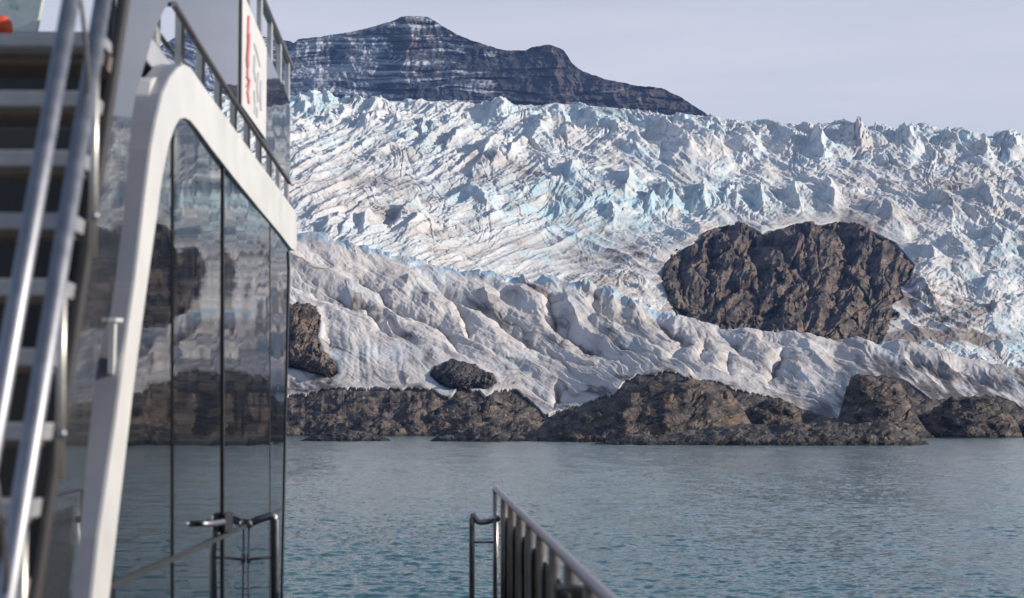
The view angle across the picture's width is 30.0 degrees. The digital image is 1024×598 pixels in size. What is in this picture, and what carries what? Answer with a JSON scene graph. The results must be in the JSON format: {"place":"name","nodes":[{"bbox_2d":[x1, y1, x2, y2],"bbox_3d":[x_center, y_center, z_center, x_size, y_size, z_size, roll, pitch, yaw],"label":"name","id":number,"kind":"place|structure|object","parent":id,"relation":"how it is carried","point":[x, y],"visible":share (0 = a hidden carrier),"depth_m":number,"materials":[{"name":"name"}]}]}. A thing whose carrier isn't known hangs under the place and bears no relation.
{"place":"outdoors","nodes":[
{"label":"outdoors","id":0,"kind":"place"},
{"bbox_2d":[160,30,292,94],"bbox_3d":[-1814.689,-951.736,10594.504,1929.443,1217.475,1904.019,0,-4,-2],"label":"mountain","id":1,"kind":"structure","parent":0,"point":[190,54],"depth_m":10536.36,"materials":[{"name":"grey stone"}]},
{"bbox_2d":[273,16,706,116],"bbox_3d":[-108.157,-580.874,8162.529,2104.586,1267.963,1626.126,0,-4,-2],"label":"mountain","id":2,"kind":"structure","parent":0,"point":[414,58],"depth_m":7868.72,"materials":[{"name":"grey stone"}]},
{"bbox_2d":[38,0,1023,135],"label":"sky","id":3,"kind":"structure","parent":0,"point":[942,64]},
{"bbox_2d":[208,90,1023,367],"bbox_3d":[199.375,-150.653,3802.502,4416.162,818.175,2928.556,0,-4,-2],"label":"glacier","id":4,"kind":"object","parent":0,"point":[625,202],"visible":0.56,"depth_m":3756.22,"materials":[{"name":"white ice"}]},
{"bbox_2d":[661,221,913,343],"bbox_3d":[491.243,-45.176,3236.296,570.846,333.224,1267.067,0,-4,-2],"label":"rock outcrop","id":5,"kind":"object","parent":4,"relation":"on","point":[835,281],"visible":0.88,"depth_m":3120.91,"materials":[{"name":"brown stone"}]},
{"bbox_2d":[283,436,1023,597],"bbox_3d":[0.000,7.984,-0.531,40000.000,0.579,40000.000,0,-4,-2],"label":"sea","id":6,"kind":"structure","parent":0,"point":[940,518],"depth_m":170.96,"materials":[{"name":"teal liquid"}]},
{"bbox_2d":[300,429,390,440],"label":"rock","id":7,"kind":"object","parent":6,"relation":"in","point":[351,435],"visible":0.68,"depth_m":1035.18,"materials":[{"name":"brown stone"}]},
{"bbox_2d":[327,415,405,435],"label":"rock","id":8,"kind":"object","parent":6,"relation":"in","point":[382,425],"visible":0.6,"depth_m":1571.24,"materials":[{"name":"stone"}]},
{"bbox_2d":[430,426,525,441],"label":"rock","id":9,"kind":"object","parent":6,"relation":"in","point":[481,433],"visible":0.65,"depth_m":1013.49,"materials":[{"name":"stone"}]},
{"bbox_2d":[524,376,750,441],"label":"rock ledge","id":10,"kind":"object","parent":6,"relation":"in","point":[654,407],"visible":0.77,"depth_m":1021.11,"materials":[{"name":"stone"}]},
{"bbox_2d":[593,420,929,445],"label":"rock ledge","id":11,"kind":"object","parent":6,"relation":"in","point":[870,432],"visible":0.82,"depth_m":816.91,"materials":[{"name":"stone"}]},
{"bbox_2d":[744,398,802,425],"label":"rock","id":12,"kind":"object","parent":6,"relation":"in","point":[770,411],"visible":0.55,"depth_m":1145.45,"materials":[{"name":"stone"}]},
{"bbox_2d":[836,374,934,437],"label":"rock","id":13,"kind":"object","parent":6,"relation":"in","point":[867,397],"visible":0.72,"depth_m":1297.64,"materials":[{"name":"stone"}]},
{"bbox_2d":[926,396,1021,437],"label":"rock","id":14,"kind":"object","parent":6,"relation":"in","point":[952,417],"visible":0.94,"depth_m":1360.68,"materials":[{"name":"stone"}]},
{"bbox_2d":[287,231,1023,417],"bbox_3d":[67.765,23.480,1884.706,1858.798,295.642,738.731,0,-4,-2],"label":"snow apron","id":15,"kind":"object","parent":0,"point":[548,346],"visible":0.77,"depth_m":1965.19,"materials":[{"name":"white snow"}]},
{"bbox_2d":[288,302,336,376],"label":"rock outcrop","id":16,"kind":"object","parent":15,"relation":"on","point":[305,352],"visible":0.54,"depth_m":1822.50,"materials":[{"name":"brown stone"}]},
{"bbox_2d":[430,358,496,389],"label":"rock outcrop","id":17,"kind":"object","parent":15,"relation":"on","point":[453,373],"visible":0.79,"depth_m":1772.92,"materials":[{"name":"stone"}]},
{"bbox_2d":[287,372,1023,436],"bbox_3d":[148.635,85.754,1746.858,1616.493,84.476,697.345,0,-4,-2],"label":"shore","id":18,"kind":"structure","parent":0,"point":[409,411],"depth_m":1652.35,"materials":[{"name":"stone"}]},
{"bbox_2d":[425,399,512,424],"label":"rock","id":19,"kind":"object","parent":18,"relation":"on","point":[491,410],"visible":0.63,"depth_m":1622.95,"materials":[{"name":"stone"}]},
{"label":"deck","id":20,"kind":"structure","parent":0,"visible":0},
{"bbox_2d":[0,0,129,597],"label":"staircase","id":21,"kind":"structure","parent":20,"relation":"on","point":[48,166],"depth_m":4.73,"materials":[{"name":"metal"}]},
{"bbox_2d":[0,0,296,597],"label":"ship cabin","id":22,"kind":"object","parent":20,"relation":"on","point":[172,481],"visible":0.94,"depth_m":8.62,"materials":[{"name":"white paint"}]},
{"bbox_2d":[0,15,12,33],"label":"orange float","id":23,"kind":"object","parent":22,"relation":"attached to","point":[6,26],"visible":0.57,"depth_m":7.99,"materials":[{"name":"plastic"}]},
{"bbox_2d":[0,0,43,30],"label":"mottled panel","id":24,"kind":"object","parent":22,"relation":"attached to","point":[23,15],"visible":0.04,"depth_m":9.03,"materials":[{"name":"paint"}]},
{"bbox_2d":[109,134,172,597],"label":"window","id":25,"kind":"structure","parent":22,"relation":"in","point":[144,534],"depth_m":7.90,"materials":[{"name":"clear glass"}]},
{"bbox_2d":[173,118,224,597],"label":"window","id":26,"kind":"structure","parent":22,"relation":"in","point":[198,177],"depth_m":9.32,"materials":[{"name":"clear glass"}]},
{"bbox_2d":[106,0,293,201],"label":"deck railing","id":27,"kind":"object","parent":22,"relation":"attached to","point":[178,54],"visible":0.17,"depth_m":12.93,"materials":[{"name":"metal"}]},
{"bbox_2d":[225,171,269,597],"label":"window","id":28,"kind":"structure","parent":22,"relation":"in","point":[247,232],"depth_m":11.63,"materials":[{"name":"clear glass"}]},
{"bbox_2d":[240,0,266,138],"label":"sign panel","id":29,"kind":"object","parent":22,"relation":"attached to","point":[253,76],"visible":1,"depth_m":11.86,"materials":[{"name":"white paint"}]},
{"bbox_2d":[270,224,287,597],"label":"window","id":30,"kind":"structure","parent":22,"relation":"in","point":[278,248],"depth_m":13.81,"materials":[{"name":"black glass"}]},
{"bbox_2d":[246,512,278,597],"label":"deck gate","id":31,"kind":"structure","parent":20,"relation":"on","point":[261,518],"depth_m":11.61,"materials":[{"name":"metal"}]},
{"bbox_2d":[469,487,617,597],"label":"deck railing","id":32,"kind":"object","parent":20,"relation":"on","point":[528,569],"visible":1,"depth_m":9.93,"materials":[{"name":"metal"}]}
]}

